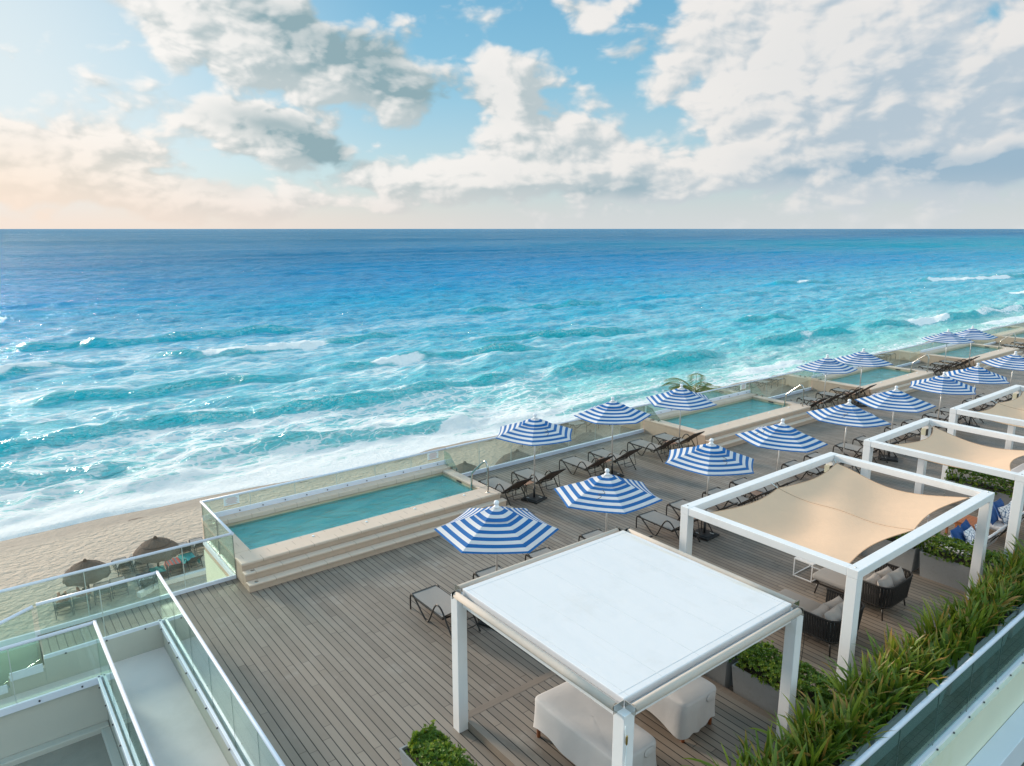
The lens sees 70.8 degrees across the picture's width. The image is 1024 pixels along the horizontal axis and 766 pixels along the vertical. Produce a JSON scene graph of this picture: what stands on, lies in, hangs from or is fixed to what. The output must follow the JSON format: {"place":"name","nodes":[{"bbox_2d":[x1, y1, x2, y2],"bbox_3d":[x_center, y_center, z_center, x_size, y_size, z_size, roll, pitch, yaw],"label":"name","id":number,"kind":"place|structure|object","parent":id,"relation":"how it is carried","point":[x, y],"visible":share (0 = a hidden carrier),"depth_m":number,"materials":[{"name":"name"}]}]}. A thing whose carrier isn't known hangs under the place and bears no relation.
{"place":"outdoors","nodes":[
{"label":"outdoors","id":0,"kind":"place"},
{"bbox_2d":[14,733,111,765],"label":"stairwell floor","id":1,"kind":"structure","parent":0,"point":[91,751],"depth_m":12.55,"materials":[{"name":"paint"}]},
{"bbox_2d":[0,721,123,765],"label":"ledge","id":2,"kind":"object","parent":1,"relation":"on","point":[104,729],"visible":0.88,"depth_m":12.70,"materials":[{"name":"paint"}]},
{"bbox_2d":[0,673,133,765],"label":"pit wall","id":3,"kind":"structure","parent":0,"point":[41,723],"depth_m":12.74,"materials":[{"name":"paint"}]},
{"bbox_2d":[0,620,155,765],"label":"glass railing","id":4,"kind":"object","parent":3,"relation":"on","point":[138,748],"visible":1,"depth_m":12.01,"materials":[{"name":"paint"}]},
{"bbox_2d":[0,647,228,765],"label":"sunken floor","id":5,"kind":"structure","parent":0,"point":[175,729],"depth_m":13.04,"materials":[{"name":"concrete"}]},
{"bbox_2d":[0,322,1019,640],"bbox_3d":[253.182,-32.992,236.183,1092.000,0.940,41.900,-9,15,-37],"label":"beach","id":6,"kind":"structure","parent":0,"point":[48,554],"depth_m":39.88,"materials":[{"name":"sand"}]},
{"bbox_2d":[62,559,110,594],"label":"palapa","id":7,"kind":"structure","parent":6,"relation":"on","point":[94,576],"depth_m":33.32,"materials":[{"name":"brown plant"}]},
{"bbox_2d":[0,550,226,685],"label":"seaward wall","id":8,"kind":"structure","parent":6,"relation":"on","point":[24,656],"depth_m":14.20,"materials":[{"name":"paint"}]},
{"bbox_2d":[0,532,235,647],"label":"glass railing","id":9,"kind":"object","parent":8,"relation":"on","point":[17,639],"visible":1,"depth_m":15.13,"materials":[{"name":"paint"}]},
{"bbox_2d":[133,536,180,566],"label":"palapa","id":10,"kind":"structure","parent":6,"relation":"on","point":[154,543],"depth_m":35.45,"materials":[{"name":"brown plant"}]},
{"bbox_2d":[137,568,205,597],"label":"garden kerb","id":11,"kind":"structure","parent":6,"relation":"on","point":[170,580],"depth_m":35.09,"materials":[{"name":"white paint"}]},
{"bbox_2d":[661,373,720,392],"bbox_3d":[8.798,4.808,34.910,3.031,10.392,3.038,-9,15,-37],"label":"palm tree","id":12,"kind":"object","parent":6,"relation":"on","point":[696,386],"visible":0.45,"depth_m":34.08,"materials":[{"name":"green plant"}]},
{"bbox_2d":[0,229,1023,540],"bbox_3d":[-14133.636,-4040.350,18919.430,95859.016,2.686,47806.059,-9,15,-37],"label":"sea","id":13,"kind":"structure","parent":0,"point":[142,369],"depth_m":123.86,"materials":[{"name":"liquid"}]},
{"bbox_2d":[0,0,1023,228],"label":"sky","id":14,"kind":"structure","parent":0,"point":[115,114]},
{"bbox_2d":[38,343,1023,765],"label":"deck","id":15,"kind":"structure","parent":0,"point":[346,665],"depth_m":15.18,"materials":[{"name":"wood"}]},
{"bbox_2d":[0,624,163,699],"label":"stair wall","id":16,"kind":"structure","parent":15,"relation":"attached to","point":[75,662],"depth_m":14.05,"materials":[{"name":"paint"}]},
{"bbox_2d":[36,571,284,765],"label":"glass railing","id":17,"kind":"object","parent":15,"relation":"on","point":[251,741],"visible":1,"depth_m":12.23,"materials":[{"name":"glass"}]},
{"bbox_2d":[163,623,246,765],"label":"terrace side wall","id":18,"kind":"structure","parent":15,"relation":"attached to","point":[227,754],"depth_m":12.83,"materials":[{"name":"paint"}]},
{"bbox_2d":[200,501,235,575],"bbox_3d":[-7.257,3.836,17.728,0.086,1.194,2.571,-9,15,-37],"label":"glass railing","id":19,"kind":"object","parent":15,"relation":"on","point":[218,551],"visible":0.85,"depth_m":17.65,"materials":[{"name":"glass"}]},
{"bbox_2d":[201,464,512,592],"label":"raised pool","id":20,"kind":"structure","parent":15,"relation":"in","point":[280,543],"depth_m":19.34,"materials":[{"name":"stone"}]},
{"bbox_2d":[202,448,445,520],"bbox_3d":[-5.068,2.826,20.875,7.481,0.540,0.097,-9,15,-37],"label":"glass railing","id":21,"kind":"object","parent":20,"relation":"on","point":[307,493],"visible":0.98,"depth_m":20.59,"materials":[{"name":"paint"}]},
{"bbox_2d":[399,745,440,765],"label":"concrete planter","id":22,"kind":"object","parent":15,"relation":"on","point":[406,760],"visible":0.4,"depth_m":10.58,"materials":[{"name":"concrete"}]},
{"bbox_2d":[405,719,477,765],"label":"hedge plant","id":23,"kind":"object","parent":22,"relation":"in","point":[432,742],"visible":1,"depth_m":10.36,"materials":[{"name":"green plant"}]},
{"bbox_2d":[409,584,480,637],"bbox_3d":[-1.342,4.560,14.880,0.669,0.869,1.931,-10,15,-38],"label":"sun lounger","id":24,"kind":"object","parent":15,"relation":"on","point":[436,598],"visible":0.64,"depth_m":15.14,"materials":[{"name":"fabric"}]},
{"bbox_2d":[434,500,558,628],"bbox_3d":[-0.312,3.659,14.700,2.200,2.680,2.540,7,14,29],"label":"parasol","id":25,"kind":"object","parent":15,"relation":"on","point":[496,529],"visible":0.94,"depth_m":14.11,"materials":[{"name":"blue fabric"}]},
{"bbox_2d":[478,476,532,506],"bbox_3d":[-0.216,3.080,21.779,0.669,0.869,1.931,-10,15,-38],"label":"sun lounger","id":26,"kind":"object","parent":15,"relation":"on","point":[498,484],"visible":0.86,"depth_m":21.66,"materials":[{"name":"fabric"}]},
{"bbox_2d":[496,413,571,503],"bbox_3d":[0.676,2.204,21.482,2.540,2.680,2.200,9,15,35],"label":"parasol","id":27,"kind":"object","parent":15,"relation":"on","point":[534,431],"visible":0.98,"depth_m":20.88,"materials":[{"name":"blue fabric"}]},
{"bbox_2d":[511,467,565,495],"bbox_3d":[0.820,2.906,22.594,0.669,0.869,1.931,-9,15,-37],"label":"sun lounger","id":28,"kind":"object","parent":15,"relation":"on","point":[526,473],"visible":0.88,"depth_m":22.58,"materials":[{"name":"fabric"}]},
{"bbox_2d":[445,404,644,475],"bbox_3d":[1.579,2.022,26.039,9.481,1.134,0.086,-9,15,-37],"label":"glass railing","id":29,"kind":"object","parent":15,"relation":"on","point":[584,433],"visible":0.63,"depth_m":26.65,"materials":[{"name":"glass"}]},
{"bbox_2d":[559,455,612,476],"bbox_3d":[2.444,2.640,23.834,0.669,0.869,1.931,-9,15,-37],"label":"sun lounger","id":30,"kind":"object","parent":15,"relation":"on","point":[575,461],"visible":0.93,"depth_m":23.82,"materials":[{"name":"fabric"}]},
{"bbox_2d":[554,468,661,531],"bbox_3d":[2.179,3.253,16.594,2.200,2.680,2.540,-3,11,-10],"label":"parasol","id":31,"kind":"object","parent":15,"relation":"on","point":[607,492],"visible":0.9,"depth_m":15.96,"materials":[{"name":"blue fabric"}]},
{"bbox_2d":[574,397,650,476],"bbox_3d":[3.288,1.754,23.584,2.200,2.680,2.540,-7,13,-27],"label":"parasol","id":32,"kind":"object","parent":15,"relation":"on","point":[612,412],"visible":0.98,"depth_m":23.00,"materials":[{"name":"blue fabric"}]},
{"bbox_2d":[588,447,641,473],"bbox_3d":[3.515,2.458,24.681,0.669,0.869,1.931,-10,15,-38],"label":"sun lounger","id":33,"kind":"object","parent":15,"relation":"on","point":[601,452],"visible":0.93,"depth_m":24.65,"materials":[{"name":"fabric"}]},
{"bbox_2d":[468,675,776,765],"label":"deck step","id":34,"kind":"object","parent":15,"relation":"on","point":[505,731],"visible":0.3,"depth_m":11.44,"materials":[{"name":"wood"}]},
{"bbox_2d":[533,681,656,765],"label":"covered chaise","id":35,"kind":"object","parent":34,"relation":"on","point":[573,724],"visible":0.82,"depth_m":10.69,"materials":[{"name":"fabric"}]},
{"bbox_2d":[646,676,715,742],"bbox_3d":[2.463,5.103,12.001,0.884,0.707,1.789,-9,15,-37],"label":"covered chaise","id":36,"kind":"object","parent":34,"relation":"on","point":[683,713],"visible":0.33,"depth_m":11.31,"materials":[{"name":"fabric"}]},
{"bbox_2d":[451,527,804,765],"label":"shade shelter","id":37,"kind":"object","parent":15,"relation":"on","point":[624,627],"visible":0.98,"depth_m":10.66,"materials":[{"name":"fabric"}]},
{"bbox_2d":[468,671,793,728],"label":"border boards","id":38,"kind":"object","parent":15,"relation":"on","point":[522,688],"visible":0.13,"depth_m":12.36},
{"bbox_2d":[627,437,680,461],"bbox_3d":[5.084,2.208,25.845,0.669,0.869,1.932,-10,15,-38],"label":"sun lounger","id":39,"kind":"object","parent":15,"relation":"on","point":[642,443],"visible":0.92,"depth_m":25.87,"materials":[{"name":"fabric"}]},
{"bbox_2d":[636,510,699,541],"bbox_3d":[4.223,3.662,19.069,0.669,0.869,1.931,-9,15,-36],"label":"sun lounger","id":40,"kind":"object","parent":15,"relation":"on","point":[655,517],"visible":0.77,"depth_m":19.27,"materials":[{"name":"fabric"}]},
{"bbox_2d":[646,384,716,448],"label":"parasol","id":41,"kind":"object","parent":15,"relation":"on","point":[681,398],"visible":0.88,"depth_m":24.85,"materials":[{"name":"blue fabric"}]},
{"bbox_2d":[665,438,753,540],"bbox_3d":[5.155,2.748,18.949,2.200,2.680,2.540,-9,15,-41],"label":"parasol","id":42,"kind":"object","parent":15,"relation":"on","point":[710,458],"visible":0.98,"depth_m":18.39,"materials":[{"name":"blue fabric"}]},
{"bbox_2d":[704,653,742,687],"bbox_3d":[3.487,5.003,13.390,0.550,0.600,1.550,-9,15,-37],"label":"concrete planter","id":43,"kind":"object","parent":15,"relation":"on","point":[720,674],"visible":0.21,"depth_m":12.75,"materials":[{"name":"concrete"}]},
{"bbox_2d":[643,393,817,447],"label":"raised pool","id":44,"kind":"structure","parent":15,"relation":"on","point":[722,422],"depth_m":29.80,"materials":[{"name":"stone"}]},
{"bbox_2d":[644,381,751,413],"bbox_3d":[8.157,0.651,31.014,7.291,0.540,0.097,-9,15,-37],"label":"glass railing","id":45,"kind":"object","parent":44,"relation":"on","point":[723,392],"visible":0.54,"depth_m":31.85,"materials":[{"name":"glass"}]},
{"bbox_2d":[732,660,828,722],"bbox_3d":[4.542,5.286,12.074,0.550,0.600,1.670,-9,15,-37],"label":"concrete planter","id":46,"kind":"object","parent":15,"relation":"on","point":[755,691],"visible":0.28,"depth_m":12.18,"materials":[{"name":"concrete"}]},
{"bbox_2d":[736,640,842,709],"bbox_3d":[4.594,4.844,11.953,0.773,0.576,1.746,-9,15,-37],"label":"hedge plant","id":47,"kind":"object","parent":46,"relation":"in","point":[758,653],"visible":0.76,"depth_m":11.90,"materials":[{"name":"green plant"}]},
{"bbox_2d":[750,370,811,398],"bbox_3d":[13.111,0.126,34.881,5.371,1.134,0.086,-9,15,-37],"label":"glass railing","id":48,"kind":"object","parent":15,"relation":"on","point":[777,386],"visible":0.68,"depth_m":34.88,"materials":[{"name":"glass"}]},
{"bbox_2d":[735,419,827,488],"bbox_3d":[7.724,2.330,20.898,2.540,2.680,2.200,-9,16,-41],"label":"parasol","id":49,"kind":"object","parent":15,"relation":"on","point":[781,436],"visible":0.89,"depth_m":20.26,"materials":[{"name":"blue fabric"}]},
{"bbox_2d":[778,588,864,656],"bbox_3d":[6.020,4.665,14.547,1.264,0.783,1.742,-9,15,-37],"label":"daybed","id":50,"kind":"object","parent":15,"relation":"on","point":[814,624],"visible":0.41,"depth_m":13.93,"materials":[{"name":"black wicker"}]},
{"bbox_2d":[797,354,857,408],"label":"parasol","id":51,"kind":"object","parent":15,"relation":"on","point":[827,364],"visible":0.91,"depth_m":30.86,"materials":[{"name":"blue fabric"}]},
{"bbox_2d":[679,452,994,697],"bbox_3d":[6.861,3.627,15.241,5.858,2.515,3.658,-9,15,-37],"label":"pergola","id":52,"kind":"object","parent":15,"relation":"on","point":[858,571],"visible":0.77,"depth_m":14.27,"materials":[{"name":"white paint"}]},
{"bbox_2d":[710,459,971,562],"bbox_3d":[6.861,2.661,15.034,5.481,0.343,3.376,-9,15,-37],"label":"shade sail","id":53,"kind":"object","parent":52,"relation":"attached to","point":[841,512],"visible":0.86,"depth_m":15.04,"materials":[{"name":"fabric"}]},
{"bbox_2d":[806,399,890,464],"bbox_3d":[10.750,1.827,23.245,2.200,2.680,2.540,2,11,4],"label":"parasol","id":54,"kind":"object","parent":15,"relation":"on","point":[848,413],"visible":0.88,"depth_m":22.60,"materials":[{"name":"blue fabric"}]},
{"bbox_2d":[813,563,912,620],"bbox_3d":[7.672,4.394,15.814,1.264,0.783,1.742,-9,15,-37],"label":"daybed","id":55,"kind":"object","parent":15,"relation":"on","point":[897,594],"visible":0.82,"depth_m":15.21,"materials":[{"name":"black wicker"}]},
{"bbox_2d":[834,348,892,406],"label":"parasol","id":56,"kind":"object","parent":15,"relation":"on","point":[863,358],"visible":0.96,"depth_m":32.45,"materials":[{"name":"blue fabric"}]},
{"bbox_2d":[811,366,935,397],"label":"raised pool","id":57,"kind":"structure","parent":15,"relation":"on","point":[886,378],"depth_m":37.08,"materials":[{"name":"stone"}]},
{"bbox_2d":[859,535,924,571],"bbox_3d":[9.171,4.050,17.788,0.550,0.620,1.680,-9,15,-37],"label":"concrete planter","id":58,"kind":"object","parent":15,"relation":"on","point":[909,559],"visible":0.33,"depth_m":17.23,"materials":[{"name":"concrete"}]},
{"bbox_2d":[855,386,935,461],"bbox_3d":[13.351,1.394,25.260,2.540,2.680,2.200,5,15,23],"label":"parasol","id":59,"kind":"object","parent":15,"relation":"on","point":[896,399],"visible":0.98,"depth_m":24.64,"materials":[{"name":"blue fabric"}]},
{"bbox_2d":[878,344,921,366],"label":"glass railing","id":60,"kind":"object","parent":15,"relation":"on","point":[903,357],"visible":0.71,"depth_m":42.53,"materials":[{"name":"glass"}]},
{"bbox_2d":[860,418,1023,559],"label":"pergola","id":61,"kind":"object","parent":15,"relation":"on","point":[925,424],"visible":0.81,"depth_m":18.71,"materials":[{"name":"white paint"}]},
{"bbox_2d":[893,425,1023,470],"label":"shade sail","id":62,"kind":"object","parent":61,"relation":"attached to","point":[937,441],"visible":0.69,"depth_m":19.32,"materials":[{"name":"fabric"}]},
{"bbox_2d":[909,372,975,427],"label":"parasol","id":63,"kind":"object","parent":15,"relation":"on","point":[943,384],"visible":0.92,"depth_m":27.09,"materials":[{"name":"blue fabric"}]},
{"bbox_2d":[921,329,973,375],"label":"parasol","id":64,"kind":"object","parent":15,"relation":"on","point":[948,336],"visible":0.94,"depth_m":38.73,"materials":[{"name":"blue fabric"}]},
{"bbox_2d":[920,546,1004,591],"bbox_3d":[10.251,4.339,16.442,0.550,0.620,1.620,-9,15,-37],"label":"concrete planter","id":65,"kind":"object","parent":15,"relation":"on","point":[942,571],"visible":0.44,"depth_m":16.51,"materials":[{"name":"concrete"}]},
{"bbox_2d":[918,532,1007,575],"bbox_3d":[10.267,3.845,16.372,0.788,0.609,1.738,-9,15,-37],"label":"hedge plant","id":66,"kind":"object","parent":65,"relation":"in","point":[941,540],"visible":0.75,"depth_m":16.42,"materials":[{"name":"green plant"}]},
{"bbox_2d":[920,343,1023,368],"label":"raised pool","id":67,"kind":"structure","parent":15,"relation":"on","point":[956,352],"depth_m":44.69,"materials":[{"name":"stone"}]},
{"bbox_2d":[954,326,997,367],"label":"parasol","id":68,"kind":"object","parent":15,"relation":"on","point":[972,333],"visible":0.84,"depth_m":40.02,"materials":[{"name":"blue fabric"}]},
{"bbox_2d":[945,363,1009,427],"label":"parasol","id":69,"kind":"object","parent":15,"relation":"on","point":[977,373],"visible":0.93,"depth_m":28.93,"materials":[{"name":"blue fabric"}]},
{"bbox_2d":[945,476,1011,504],"bbox_3d":[13.819,3.322,21.184,0.550,0.620,1.850,-9,15,-37],"label":"concrete planter","id":70,"kind":"object","parent":15,"relation":"on","point":[1006,499],"visible":0.26,"depth_m":21.19,"materials":[{"name":"concrete"}]},
{"bbox_2d":[944,466,1014,497],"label":"hedge plant","id":71,"kind":"object","parent":70,"relation":"on","point":[981,480],"visible":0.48,"depth_m":20.98,"materials":[{"name":"green plant"}]},
{"bbox_2d":[941,385,1023,479],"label":"pergola","id":72,"kind":"object","parent":15,"relation":"on","point":[963,408],"visible":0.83,"depth_m":22.90,"materials":[{"name":"white paint"}]},
{"bbox_2d":[978,390,1023,427],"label":"shade sail","id":73,"kind":"object","parent":72,"relation":"attached to","point":[1013,408],"visible":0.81,"depth_m":23.39,"materials":[{"name":"fabric"}]},
{"bbox_2d":[972,322,1023,344],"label":"glass railing","id":74,"kind":"object","parent":15,"relation":"on","point":[1004,329],"visible":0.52,"depth_m":51.36,"materials":[{"name":"glass"}]},
{"bbox_2d":[981,351,1023,400],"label":"parasol","id":75,"kind":"object","parent":15,"relation":"on","point":[1014,361],"visible":0.9,"depth_m":31.82,"materials":[{"name":"blue fabric"}]},
{"bbox_2d":[875,627,1023,765],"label":"paving","id":76,"kind":"structure","parent":0,"point":[915,743],"depth_m":12.32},
{"bbox_2d":[832,739,869,765],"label":"concrete planter","id":77,"kind":"object","parent":76,"relation":"on","point":[863,749],"visible":0.17,"depth_m":10.24,"materials":[{"name":"concrete"}]},
{"bbox_2d":[721,730,782,765],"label":"strap leaf plant","id":78,"kind":"object","parent":77,"relation":"on","point":[743,757],"visible":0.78,"depth_m":9.56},
{"bbox_2d":[734,721,797,765],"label":"strap leaf plant","id":79,"kind":"object","parent":77,"relation":"in","point":[767,744],"visible":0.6,"depth_m":9.70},
{"bbox_2d":[733,737,806,765],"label":"strap leaf plant","id":80,"kind":"object","parent":77,"relation":"on","point":[775,758],"visible":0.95,"depth_m":9.37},
{"bbox_2d":[778,693,832,745],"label":"strap leaf plant","id":81,"kind":"object","parent":77,"relation":"on","point":[804,716],"visible":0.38,"depth_m":10.33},
{"bbox_2d":[772,709,841,765],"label":"strap leaf plant","id":82,"kind":"object","parent":77,"relation":"on","point":[815,754],"visible":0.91,"depth_m":9.67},
{"bbox_2d":[766,711,856,765],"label":"strap leaf plant","id":83,"kind":"object","parent":77,"relation":"on","point":[824,754],"visible":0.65,"depth_m":9.80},
{"bbox_2d":[789,687,851,738],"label":"strap leaf plant","id":84,"kind":"object","parent":77,"relation":"on","point":[815,708],"visible":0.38,"depth_m":10.59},
{"bbox_2d":[809,711,862,765],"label":"strap leaf plant","id":85,"kind":"object","parent":77,"relation":"on","point":[838,738],"visible":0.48,"depth_m":10.04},
{"bbox_2d":[818,688,891,754],"bbox_3d":[4.698,4.881,10.298,0.872,0.817,1.130,-3,12,-13],"label":"strap leaf plant","id":86,"kind":"object","parent":77,"relation":"on","point":[848,734],"visible":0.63,"depth_m":10.28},
{"bbox_2d":[825,684,889,746],"bbox_3d":[4.941,4.888,10.318,0.884,0.794,1.074,4,13,20],"label":"strap leaf plant","id":87,"kind":"object","parent":77,"relation":"on","point":[854,711],"visible":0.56,"depth_m":10.42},
{"bbox_2d":[862,665,953,765],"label":"concrete planter","id":88,"kind":"object","parent":76,"relation":"on","point":[881,752],"visible":0.29,"depth_m":11.37,"materials":[{"name":"concrete"}]},
{"bbox_2d":[818,655,891,707],"bbox_3d":[5.096,4.701,11.027,0.921,0.862,1.267,-3,12,-14],"label":"strap leaf plant","id":89,"kind":"object","parent":88,"relation":"on","point":[838,686],"visible":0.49,"depth_m":11.09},
{"bbox_2d":[830,651,888,700],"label":"strap leaf plant","id":90,"kind":"object","parent":88,"relation":"on","point":[865,670],"visible":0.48,"depth_m":11.27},
{"bbox_2d":[836,674,892,731],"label":"strap leaf plant","id":91,"kind":"object","parent":88,"relation":"on","point":[875,713],"visible":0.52,"depth_m":10.75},
{"bbox_2d":[836,649,913,695],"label":"strap leaf plant","id":92,"kind":"object","parent":88,"relation":"on","point":[884,672],"visible":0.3,"depth_m":11.35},
{"bbox_2d":[855,666,919,724],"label":"strap leaf plant","id":93,"kind":"object","parent":88,"relation":"on","point":[891,708],"visible":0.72,"depth_m":10.89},
{"bbox_2d":[858,628,923,676],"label":"strap leaf plant","id":94,"kind":"object","parent":88,"relation":"on","point":[899,666],"visible":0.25,"depth_m":11.72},
{"bbox_2d":[855,623,935,683],"bbox_3d":[6.298,4.557,11.762,1.106,0.836,1.123,-5,13,-21],"label":"strap leaf plant","id":95,"kind":"object","parent":88,"relation":"on","point":[894,654],"visible":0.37,"depth_m":11.89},
{"bbox_2d":[867,650,930,714],"bbox_3d":[6.014,4.717,11.184,0.858,0.765,1.054,9,15,37],"label":"strap leaf plant","id":96,"kind":"object","parent":88,"relation":"on","point":[894,684],"visible":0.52,"depth_m":11.19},
{"bbox_2d":[886,637,951,695],"bbox_3d":[6.440,4.619,11.519,0.861,0.817,1.264,-2,12,-10],"label":"strap leaf plant","id":97,"kind":"object","parent":88,"relation":"on","point":[922,669],"visible":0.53,"depth_m":11.58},
{"bbox_2d":[928,626,971,669],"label":"strap leaf plant","id":98,"kind":"object","parent":88,"relation":"on","point":[944,635],"visible":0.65,"depth_m":12.29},
{"bbox_2d":[849,611,1023,765],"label":"glass railing","id":99,"kind":"object","parent":76,"relation":"on","point":[946,734],"visible":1,"depth_m":11.48,"materials":[{"name":"paint"}]},
{"bbox_2d":[945,610,1016,695],"bbox_3d":[8.537,4.921,13.490,2.760,0.720,0.640,-9,15,-37],"label":"concrete planter","id":100,"kind":"object","parent":76,"relation":"on","point":[959,680],"visible":0.23,"depth_m":13.17,"materials":[{"name":"concrete"}]},
{"bbox_2d":[902,605,960,642],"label":"strap leaf plant","id":101,"kind":"object","parent":100,"relation":"on","point":[928,627],"visible":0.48,"depth_m":12.79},
{"bbox_2d":[903,597,968,641],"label":"strap leaf plant","id":102,"kind":"object","parent":100,"relation":"on","point":[953,619],"visible":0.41,"depth_m":13.03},
{"bbox_2d":[923,619,973,668],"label":"strap leaf plant","id":103,"kind":"object","parent":100,"relation":"on","point":[956,656],"visible":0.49,"depth_m":12.39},
{"bbox_2d":[933,605,980,656],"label":"strap leaf plant","id":104,"kind":"object","parent":100,"relation":"on","point":[970,646],"visible":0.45,"depth_m":12.65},
{"bbox_2d":[938,593,1003,644],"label":"strap leaf plant","id":105,"kind":"object","parent":100,"relation":"on","point":[972,617],"visible":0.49,"depth_m":12.86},
{"bbox_2d":[942,598,1000,640],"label":"strap leaf plant","id":106,"kind":"object","parent":100,"relation":"on","point":[984,631],"visible":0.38,"depth_m":13.12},
{"bbox_2d":[948,586,1023,633],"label":"strap leaf plant","id":107,"kind":"object","parent":100,"relation":"on","point":[994,609],"visible":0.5,"depth_m":13.35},
{"bbox_2d":[987,578,1022,620],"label":"strap leaf plant","id":108,"kind":"object","parent":100,"relation":"on","point":[1003,595],"visible":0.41,"depth_m":13.82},
{"bbox_2d":[921,663,1023,765],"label":"facade ledge","id":109,"kind":"object","parent":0,"point":[967,741],"depth_m":12.55,"materials":[{"name":"paint"}]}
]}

